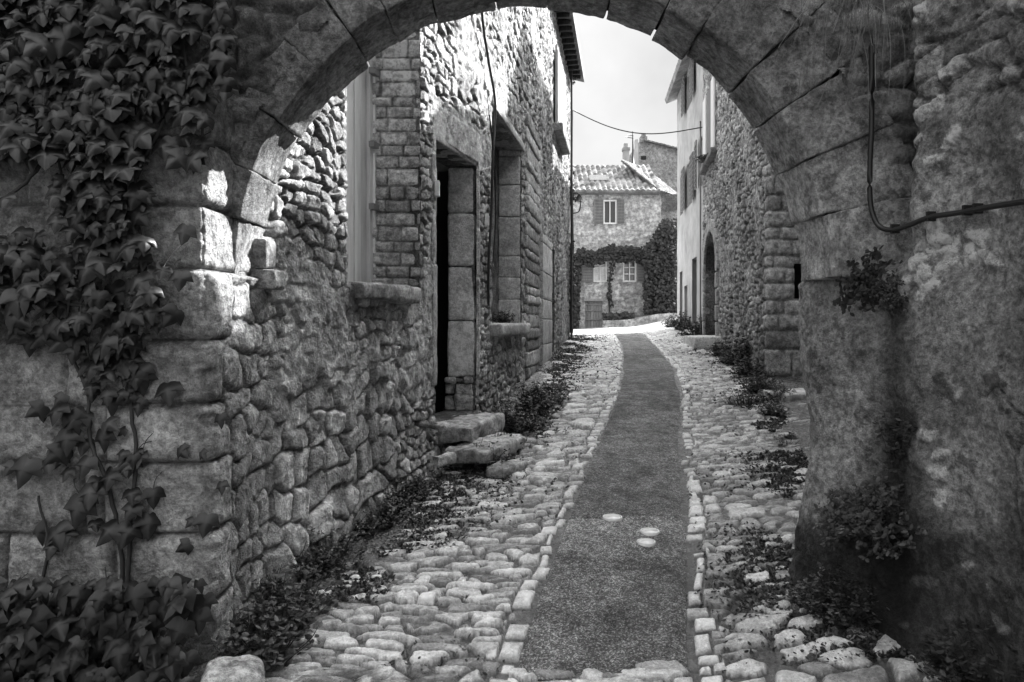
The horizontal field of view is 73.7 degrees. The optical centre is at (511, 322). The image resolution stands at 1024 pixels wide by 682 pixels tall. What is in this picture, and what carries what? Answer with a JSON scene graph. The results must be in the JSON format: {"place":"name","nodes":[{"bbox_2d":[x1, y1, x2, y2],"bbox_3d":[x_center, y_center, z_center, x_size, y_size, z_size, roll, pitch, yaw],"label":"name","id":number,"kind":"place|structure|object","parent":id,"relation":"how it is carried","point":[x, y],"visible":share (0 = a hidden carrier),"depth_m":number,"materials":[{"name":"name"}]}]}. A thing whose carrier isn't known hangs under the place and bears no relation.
{"place":"outdoors","nodes":[
{"label":"outdoors","id":0,"kind":"place"},
{"bbox_2d":[15,327,951,681],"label":"cobbled paving","id":1,"kind":"structure","parent":0,"point":[497,573],"depth_m":4.30,"materials":[{"name":"grey stone"}]},
{"bbox_2d":[333,550,384,576],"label":"grass tuft","id":2,"kind":"object","parent":1,"relation":"on","point":[359,563],"visible":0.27,"depth_m":4.35,"materials":[{"name":"grey plant"}]},
{"bbox_2d":[408,473,442,493],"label":"leafy weed","id":3,"kind":"object","parent":1,"relation":"on","point":[421,485],"visible":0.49,"depth_m":5.79,"materials":[{"name":"grey plant"}]},
{"bbox_2d":[429,451,456,467],"bbox_3d":[-0.612,1.225,6.098,0.143,0.108,0.250,0,0,39],"label":"loose stone","id":4,"kind":"object","parent":1,"relation":"on","point":[447,458],"visible":1,"depth_m":6.04,"materials":[{"name":"grey stone"}]},
{"bbox_2d":[445,432,524,463],"bbox_3d":[-0.240,1.221,6.626,0.501,0.212,0.998,0,0,22],"label":"doorstep","id":5,"kind":"object","parent":1,"relation":"on","point":[465,452],"visible":0.78,"depth_m":6.36,"materials":[{"name":"stone"}]},
{"bbox_2d":[435,412,504,443],"bbox_3d":[-0.436,1.069,6.981,0.512,0.236,1.038,0,0,17],"label":"doorstep","id":6,"kind":"object","parent":5,"relation":"on","point":[470,428],"visible":0.84,"depth_m":6.61,"materials":[{"name":"stone"}]},
{"bbox_2d":[493,399,521,433],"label":"tall weed","id":7,"kind":"object","parent":1,"relation":"on","point":[516,409],"visible":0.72,"depth_m":7.63,"materials":[{"name":"grey plant"}]},
{"bbox_2d":[486,458,533,478],"bbox_3d":[-0.012,1.324,6.270,0.237,0.127,0.608,0,0,26],"label":"doorstep","id":8,"kind":"object","parent":1,"relation":"on","point":[499,469],"visible":0.87,"depth_m":6.06,"materials":[{"name":"stone"}]},
{"bbox_2d":[517,436,536,450],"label":"grass tuft","id":9,"kind":"object","parent":1,"relation":"on","point":[530,444],"visible":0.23,"depth_m":6.99,"materials":[{"name":"grey plant"}]},
{"bbox_2d":[505,409,549,433],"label":"leafy weed","id":10,"kind":"object","parent":1,"relation":"on","point":[530,423],"visible":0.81,"depth_m":7.68,"materials":[{"name":"grey plant"}]},
{"bbox_2d":[514,380,544,412],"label":"tall weed","id":11,"kind":"object","parent":1,"relation":"on","point":[528,391],"visible":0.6,"depth_m":8.52,"materials":[{"name":"grey plant"}]},
{"bbox_2d":[259,332,910,675],"bbox_3d":[2.141,0.990,11.617,4.048,1.427,17.695,0,0,11],"label":"ground cover","id":12,"kind":"object","parent":1,"relation":"on","point":[789,475],"visible":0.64,"depth_m":4.80,"materials":[{"name":"grey plant"}]},
{"bbox_2d":[490,660,688,681],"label":"drain slab paving","id":13,"kind":"structure","parent":1,"relation":"on","point":[652,665],"depth_m":3.32,"materials":[{"name":"grey stone"}]},
{"bbox_2d":[517,333,687,680],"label":"asphalt strip","id":14,"kind":"object","parent":1,"relation":"on","point":[612,599],"visible":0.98,"depth_m":4.46,"materials":[{"name":"grey asphalt"}]},
{"bbox_2d":[603,514,621,521],"bbox_3d":[0.735,1.431,4.996,0.144,0.026,0.144,0,0,0],"label":"valve cover","id":15,"kind":"object","parent":14,"relation":"on","point":[613,517],"visible":1,"depth_m":4.97,"materials":[{"name":"white metal"}]},
{"bbox_2d":[637,538,655,546],"bbox_3d":[0.907,1.487,4.612,0.124,0.026,0.124,0,0,0],"label":"valve cover","id":16,"kind":"object","parent":14,"relation":"on","point":[646,542],"visible":1,"depth_m":4.58,"materials":[{"name":"white metal"}]},
{"bbox_2d":[640,528,658,535],"bbox_3d":[0.961,1.462,4.763,0.132,0.026,0.132,0,0,0],"label":"valve cover","id":17,"kind":"object","parent":14,"relation":"on","point":[649,531],"visible":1,"depth_m":4.74,"materials":[{"name":"white metal"}]},
{"bbox_2d":[755,399,792,416],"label":"leafy weed","id":18,"kind":"object","parent":1,"relation":"on","point":[768,411],"visible":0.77,"depth_m":7.90,"materials":[{"name":"grey plant"}]},
{"bbox_2d":[785,577,853,618],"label":"leafy weed","id":19,"kind":"object","parent":1,"relation":"on","point":[793,599],"visible":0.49,"depth_m":3.72,"materials":[{"name":"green plant"}]},
{"bbox_2d":[909,633,987,681],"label":"leafy weed","id":20,"kind":"object","parent":1,"relation":"on","point":[928,657],"visible":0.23,"depth_m":3.13,"materials":[{"name":"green plant"}]},
{"bbox_2d":[919,611,1023,681],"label":"shrub","id":21,"kind":"object","parent":1,"relation":"on","point":[960,665],"visible":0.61,"depth_m":2.98,"materials":[{"name":"black plant"}]},
{"bbox_2d":[573,321,666,333],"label":"plaza paving","id":22,"kind":"structure","parent":0,"point":[648,326],"depth_m":35.44,"materials":[{"name":"white stone"}]},
{"bbox_2d":[667,310,690,329],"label":"shrub","id":23,"kind":"object","parent":22,"relation":"on","point":[679,319],"visible":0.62,"depth_m":21.70,"materials":[{"name":"grey plant"}]},
{"bbox_2d":[569,11,678,165],"label":"sky","id":24,"kind":"structure","parent":0,"point":[628,75],"materials":[{"name":"white"}]},
{"bbox_2d":[634,139,637,164],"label":"chimney stack","id":25,"kind":"object","parent":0,"point":[636,151],"visible":0.36,"depth_m":54.00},
{"bbox_3d":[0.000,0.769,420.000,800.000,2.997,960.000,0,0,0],"label":"ground","id":26,"kind":"structure","parent":0,"visible":0},
{"bbox_2d":[0,0,239,681],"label":"climbing vine","id":27,"kind":"object","parent":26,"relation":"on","point":[40,641],"visible":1,"depth_m":3.13,"materials":[{"name":"grey plant"}]},
{"bbox_2d":[200,654,265,681],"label":"boulder","id":28,"kind":"object","parent":26,"relation":"on","point":[247,668],"visible":0.99,"depth_m":3.06,"materials":[{"name":"stone"}]},
{"bbox_2d":[204,594,322,671],"bbox_3d":[-1.240,1.541,3.426,0.566,0.347,0.580,0,0,37],"label":"leafy weed","id":29,"kind":"object","parent":26,"relation":"on","point":[250,638],"visible":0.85,"depth_m":3.38,"materials":[{"name":"grey plant"}]},
{"bbox_2d":[250,577,283,613],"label":"shrub","id":30,"kind":"object","parent":26,"relation":"on","point":[265,587],"visible":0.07,"depth_m":3.83,"materials":[{"name":"grey plant"}]},
{"bbox_2d":[240,565,342,630],"bbox_3d":[-1.243,1.505,3.750,0.580,0.347,0.566,0,0,35],"label":"leafy weed","id":31,"kind":"object","parent":26,"relation":"on","point":[287,591],"visible":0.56,"depth_m":3.76,"materials":[{"name":"grey plant"}]},
{"bbox_2d":[302,526,319,553],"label":"tall weed","id":32,"kind":"object","parent":26,"relation":"on","point":[310,542],"visible":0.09,"depth_m":4.30,"materials":[{"name":"grey plant"}]},
{"bbox_2d":[284,542,350,583],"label":"leafy weed","id":33,"kind":"object","parent":26,"relation":"on","point":[319,571],"visible":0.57,"depth_m":4.19,"materials":[{"name":"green plant"}]},
{"bbox_2d":[298,528,367,569],"bbox_3d":[-1.188,1.472,4.436,0.498,0.305,0.511,0,0,-10],"label":"leafy weed","id":34,"kind":"object","parent":26,"relation":"on","point":[349,546],"visible":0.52,"depth_m":4.41,"materials":[{"name":"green plant"}]},
{"bbox_2d":[339,511,380,544],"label":"leafy weed","id":35,"kind":"object","parent":26,"relation":"on","point":[362,531],"visible":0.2,"depth_m":4.79,"materials":[{"name":"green plant"}]},
{"bbox_2d":[359,511,391,536],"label":"leafy weed","id":36,"kind":"object","parent":26,"relation":"on","point":[384,527],"visible":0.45,"depth_m":4.94,"materials":[{"name":"grey plant"}]},
{"bbox_2d":[366,486,414,524],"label":"leafy weed","id":37,"kind":"object","parent":26,"relation":"on","point":[388,502],"visible":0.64,"depth_m":5.11,"materials":[{"name":"grey plant"}]},
{"bbox_2d":[381,504,419,524],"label":"grass tuft","id":38,"kind":"object","parent":26,"relation":"on","point":[406,515],"visible":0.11,"depth_m":5.18,"materials":[{"name":"grey plant"}]},
{"bbox_2d":[391,471,430,504],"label":"leafy weed","id":39,"kind":"object","parent":26,"relation":"on","point":[410,493],"visible":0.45,"depth_m":5.51,"materials":[{"name":"grey plant"}]},
{"bbox_2d":[261,2,583,589],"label":"stone house","id":40,"kind":"structure","parent":26,"relation":"on","point":[394,343],"depth_m":6.12,"materials":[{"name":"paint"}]},
{"bbox_2d":[366,56,375,281],"bbox_3d":[-1.410,-1.850,5.570,0.080,3.100,1.335,0,0,15],"label":"window frame","id":41,"kind":"structure","parent":40,"relation":"in","point":[370,108],"depth_m":6.07,"materials":[{"name":"paint"}]},
{"bbox_2d":[481,12,496,305],"bbox_3d":[-0.270,-1.992,7.773,0.039,3.619,0.809,0,0,11],"label":"cable","id":42,"kind":"object","parent":40,"relation":"attached to","point":[492,166],"visible":0.99,"depth_m":7.92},
{"bbox_2d":[491,147,498,322],"bbox_3d":[-0.394,-1.305,9.434,0.022,2.650,2.174,0,0,10],"label":"blocked window","id":43,"kind":"structure","parent":40,"relation":"in","point":[494,273],"depth_m":10.24,"materials":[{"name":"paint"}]},
{"bbox_2d":[492,309,516,322],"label":"leafy weed","id":44,"kind":"object","parent":40,"relation":"on","point":[505,319],"visible":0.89,"depth_m":9.66,"materials":[{"name":"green plant"}]},
{"bbox_2d":[569,71,576,316],"bbox_3d":[1.707,-3.612,19.448,0.296,7.828,0.955,0,0,0],"label":"drainpipe","id":45,"kind":"object","parent":40,"relation":"attached to","point":[574,291],"depth_m":19.22,"materials":[{"name":"black metal"}]},
{"bbox_2d":[573,192,582,213],"bbox_3d":[1.830,-3.374,19.300,0.350,0.618,0.220,0,0,0],"label":"lamp bracket","id":46,"kind":"object","parent":40,"relation":"attached to","point":[579,198],"visible":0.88,"depth_m":19.27,"materials":[{"name":"metal"}]},
{"bbox_2d":[425,472,476,492],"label":"grass tuft","id":47,"kind":"object","parent":26,"relation":"on","point":[449,481],"visible":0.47,"depth_m":5.88,"materials":[{"name":"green plant"}]},
{"bbox_2d":[0,0,917,666],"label":"stone gateway","id":48,"kind":"object","parent":26,"relation":"on","point":[300,64],"visible":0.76,"depth_m":3.59,"materials":[{"name":"grey stone"}]},
{"bbox_2d":[832,245,902,316],"bbox_3d":[1.874,-0.194,3.542,0.441,0.362,0.194,-29,7,0],"label":"leafy weed","id":49,"kind":"object","parent":48,"relation":"attached to","point":[862,290],"visible":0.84,"depth_m":3.53,"materials":[{"name":"black plant"}]},
{"bbox_2d":[465,439,510,471],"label":"leafy weed","id":50,"kind":"object","parent":26,"relation":"on","point":[479,466],"visible":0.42,"depth_m":6.25,"materials":[{"name":"grey plant"}]},
{"bbox_2d":[494,431,523,454],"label":"leafy weed","id":51,"kind":"object","parent":26,"relation":"on","point":[520,450],"visible":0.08,"depth_m":6.83,"materials":[{"name":"grey plant"}]},
{"bbox_2d":[502,384,564,417],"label":"leafy weed","id":52,"kind":"object","parent":26,"relation":"on","point":[541,409],"visible":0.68,"depth_m":8.39,"materials":[{"name":"grey plant"}]},
{"bbox_2d":[532,382,573,404],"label":"leafy weed","id":53,"kind":"object","parent":26,"relation":"on","point":[564,397],"visible":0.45,"depth_m":9.00,"materials":[{"name":"grey plant"}]},
{"bbox_2d":[547,383,569,390],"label":"grass tuft","id":54,"kind":"object","parent":26,"relation":"on","point":[556,386],"visible":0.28,"depth_m":9.89,"materials":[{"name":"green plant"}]},
{"bbox_2d":[573,143,676,328],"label":"village house","id":55,"kind":"structure","parent":26,"relation":"on","point":[627,202],"depth_m":45.98,"materials":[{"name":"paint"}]},
{"bbox_2d":[585,301,601,327],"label":"door","id":56,"kind":"structure","parent":55,"relation":"in","point":[596,306],"depth_m":46.10,"materials":[{"name":"grey wood"}]},
{"bbox_2d":[593,261,606,281],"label":"window","id":57,"kind":"structure","parent":55,"relation":"in","point":[599,271],"depth_m":46.03,"materials":[{"name":"paint"}]},
{"bbox_2d":[603,200,616,223],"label":"window","id":58,"kind":"structure","parent":55,"relation":"in","point":[609,206],"depth_m":46.12,"materials":[{"name":"paint"}]},
{"bbox_2d":[573,218,676,328],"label":"ivy","id":59,"kind":"object","parent":55,"relation":"attached to","point":[662,290],"visible":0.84,"depth_m":44.51,"materials":[{"name":"plant"}]},
{"bbox_2d":[625,131,633,163],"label":"aerial mast","id":60,"kind":"object","parent":55,"relation":"on","point":[632,148],"visible":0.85,"depth_m":52.96,"materials":[{"name":"metal"}]},
{"bbox_2d":[623,260,635,281],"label":"window","id":61,"kind":"structure","parent":55,"relation":"in","point":[628,268],"depth_m":46.12,"materials":[{"name":"paint"}]},
{"bbox_2d":[602,313,676,326],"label":"garden wall","id":62,"kind":"structure","parent":26,"relation":"on","point":[636,321],"depth_m":43.97,"materials":[{"name":"grey stone"}]},
{"bbox_2d":[629,134,676,191],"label":"gabled house","id":63,"kind":"structure","parent":26,"relation":"on","point":[659,159],"depth_m":56.00,"materials":[{"name":"stone"}]},
{"bbox_2d":[660,315,675,327],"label":"leafy weed","id":64,"kind":"object","parent":26,"relation":"on","point":[665,322],"visible":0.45,"depth_m":31.36,"materials":[{"name":"grey plant"}]},
{"bbox_2d":[665,51,703,334],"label":"rendered house","id":65,"kind":"structure","parent":26,"relation":"on","point":[685,89],"depth_m":21.74,"materials":[{"name":"paint"}]},
{"bbox_2d":[573,110,702,133],"bbox_3d":[3.548,-4.516,19.172,3.637,3.032,0.131,0,0,9],"label":"overhead wire","id":66,"kind":"object","parent":65,"relation":"attached to","point":[634,132],"visible":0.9,"depth_m":19.18,"materials":[{"name":"metal"}]},
{"bbox_2d":[680,177,682,215],"bbox_3d":[5.977,-4.425,23.638,0.200,1.350,0.709,0,0,7],"label":"window","id":67,"kind":"structure","parent":65,"relation":"in","point":[680,177],"depth_m":24.00,"materials":[{"name":"paint"}]},
{"bbox_2d":[680,271,686,316],"bbox_3d":[5.988,-0.675,23.737,0.200,2.150,0.709,0,0,7],"label":"door","id":68,"kind":"structure","parent":65,"relation":"in","point":[681,273],"depth_m":24.10,"materials":[{"name":"grey wood"}]},
{"bbox_2d":[684,286,686,317],"bbox_3d":[5.854,-0.400,22.561,0.200,1.600,0.759,0,0,7],"label":"window","id":69,"kind":"structure","parent":65,"relation":"in","point":[685,288],"depth_m":22.94,"materials":[{"name":"paint"}]},
{"bbox_2d":[687,164,691,207],"bbox_3d":[5.755,-4.420,21.692,0.200,1.400,1.209,0,0,7],"label":"window","id":70,"kind":"structure","parent":65,"relation":"in","point":[688,203],"depth_m":22.30,"materials":[{"name":"paint"}]},
{"bbox_2d":[687,74,692,109],"bbox_3d":[5.755,-7.450,21.692,0.200,1.100,1.209,0,0,7],"label":"window","id":71,"kind":"structure","parent":65,"relation":"in","point":[689,101],"depth_m":22.30,"materials":[{"name":"paint"}]},
{"bbox_2d":[692,257,696,324],"bbox_3d":[5.646,-0.725,20.739,0.200,2.450,0.909,0,0,7],"label":"door","id":72,"kind":"structure","parent":65,"relation":"in","point":[694,261],"depth_m":21.19,"materials":[{"name":"grey wood"}]},
{"bbox_2d":[701,135,702,185],"bbox_3d":[5.501,-4.600,19.464,0.200,1.400,0.559,0,0,7],"label":"drainpipe","id":73,"kind":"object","parent":65,"relation":"in","point":[702,135],"depth_m":19.75,"materials":[{"name":"metal"}]},
{"bbox_2d":[677,315,702,334],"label":"leafy weed","id":74,"kind":"object","parent":26,"relation":"on","point":[696,327],"visible":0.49,"depth_m":19.17,"materials":[{"name":"grey plant"}]},
{"bbox_2d":[683,335,721,348],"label":"threshold slab","id":75,"kind":"structure","parent":26,"relation":"on","point":[698,341],"depth_m":15.69,"materials":[{"name":"stone"}]},
{"bbox_2d":[704,338,731,355],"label":"leafy weed","id":76,"kind":"object","parent":26,"relation":"on","point":[714,348],"visible":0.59,"depth_m":14.23,"materials":[{"name":"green plant"}]},
{"bbox_2d":[716,345,745,365],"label":"leafy weed","id":77,"kind":"object","parent":26,"relation":"on","point":[732,356],"visible":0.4,"depth_m":12.60,"materials":[{"name":"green plant"}]},
{"bbox_2d":[732,335,750,364],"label":"tall weed","id":78,"kind":"object","parent":26,"relation":"on","point":[745,345],"visible":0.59,"depth_m":12.26,"materials":[{"name":"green plant"}]},
{"bbox_2d":[717,389,771,405],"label":"grass tuft","id":79,"kind":"object","parent":26,"relation":"on","point":[748,401],"visible":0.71,"depth_m":8.67,"materials":[{"name":"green plant"}]},
{"bbox_2d":[730,354,764,376],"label":"leafy weed","id":80,"kind":"object","parent":26,"relation":"on","point":[748,366],"visible":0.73,"depth_m":10.99,"materials":[{"name":"grey plant"}]},
{"bbox_2d":[699,68,802,376],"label":"rubble house","id":81,"kind":"structure","parent":26,"relation":"on","point":[751,269],"depth_m":12.55,"materials":[{"name":"stone"}]},
{"bbox_2d":[694,153,707,162],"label":"leafy weed","id":82,"kind":"object","parent":81,"relation":"on","point":[702,159],"visible":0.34,"depth_m":17.40,"materials":[{"name":"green plant"}]},
{"bbox_2d":[707,85,710,152],"bbox_3d":[5.046,-5.075,17.361,0.060,1.750,0.960,0,0,9],"label":"window frame","id":83,"kind":"structure","parent":81,"relation":"in","point":[709,91],"depth_m":17.31,"materials":[{"name":"grey wood"}]},
{"bbox_2d":[794,264,801,298],"bbox_3d":[4.543,-0.650,10.990,0.700,0.700,0.020,0,0,0],"label":"slit window","id":84,"kind":"structure","parent":81,"relation":"in","point":[797,267],"depth_m":10.98,"materials":[{"name":"black"}]},
{"bbox_2d":[741,368,784,393],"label":"shrub","id":85,"kind":"object","parent":26,"relation":"on","point":[757,387],"visible":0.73,"depth_m":9.24,"materials":[{"name":"grey plant"}]},
{"bbox_2d":[747,451,778,463],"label":"grass tuft","id":86,"kind":"object","parent":26,"relation":"on","point":[763,457],"visible":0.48,"depth_m":6.23,"materials":[{"name":"grey plant"}]},
{"bbox_2d":[758,388,805,400],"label":"threshold slab","id":87,"kind":"structure","parent":26,"relation":"on","point":[799,394],"depth_m":8.72,"materials":[{"name":"stone"}]},
{"bbox_2d":[765,382,795,398],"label":"shrub","id":88,"kind":"object","parent":87,"relation":"on","point":[784,388],"visible":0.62,"depth_m":8.80,"materials":[{"name":"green plant"}]},
{"bbox_2d":[767,433,799,445],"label":"grass tuft","id":89,"kind":"object","parent":26,"relation":"on","point":[782,440],"visible":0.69,"depth_m":6.78,"materials":[{"name":"grey plant"}]},
{"bbox_2d":[791,561,889,631],"bbox_3d":[1.766,1.461,3.658,0.504,0.341,0.500,0,0,-22],"label":"shrub","id":90,"kind":"object","parent":26,"relation":"on","point":[839,615],"visible":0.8,"depth_m":3.58,"materials":[{"name":"black plant"}]},
{"bbox_2d":[788,0,1023,681],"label":"plastered house","id":91,"kind":"structure","parent":26,"relation":"on","point":[941,361],"depth_m":3.20,"materials":[{"name":"paint"}]},
{"bbox_2d":[768,0,915,103],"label":"dry grass tuft","id":92,"kind":"object","parent":91,"relation":"attached to","point":[848,21],"visible":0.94,"depth_m":3.41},
{"bbox_2d":[811,487,879,550],"bbox_3d":[1.790,1.035,3.663,0.250,0.418,0.408,44,0,-17],"label":"leafy weed","id":93,"kind":"object","parent":91,"relation":"attached to","point":[832,504],"visible":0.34,"depth_m":3.66,"materials":[{"name":"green plant"}]},
{"bbox_2d":[823,473,927,561],"bbox_3d":[1.841,0.963,3.439,0.501,0.412,0.410,0,0,17],"label":"shrub","id":94,"kind":"object","parent":91,"relation":"attached to","point":[859,514],"visible":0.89,"depth_m":3.43,"materials":[{"name":"black plant"}]},
{"bbox_2d":[875,268,908,317],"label":"leafy weed","id":95,"kind":"object","parent":91,"relation":"attached to","point":[893,302],"visible":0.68,"depth_m":3.44,"materials":[{"name":"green plant"}]},
{"bbox_2d":[872,410,916,473],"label":"tall weed","id":96,"kind":"object","parent":91,"relation":"attached to","point":[896,434],"visible":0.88,"depth_m":3.47,"materials":[{"name":"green plant"}]},
{"bbox_2d":[867,34,1023,233],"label":"cable","id":97,"kind":"object","parent":91,"relation":"attached to","point":[965,210],"visible":0.98,"depth_m":3.49,"materials":[{"name":"black rubber"}]}
]}

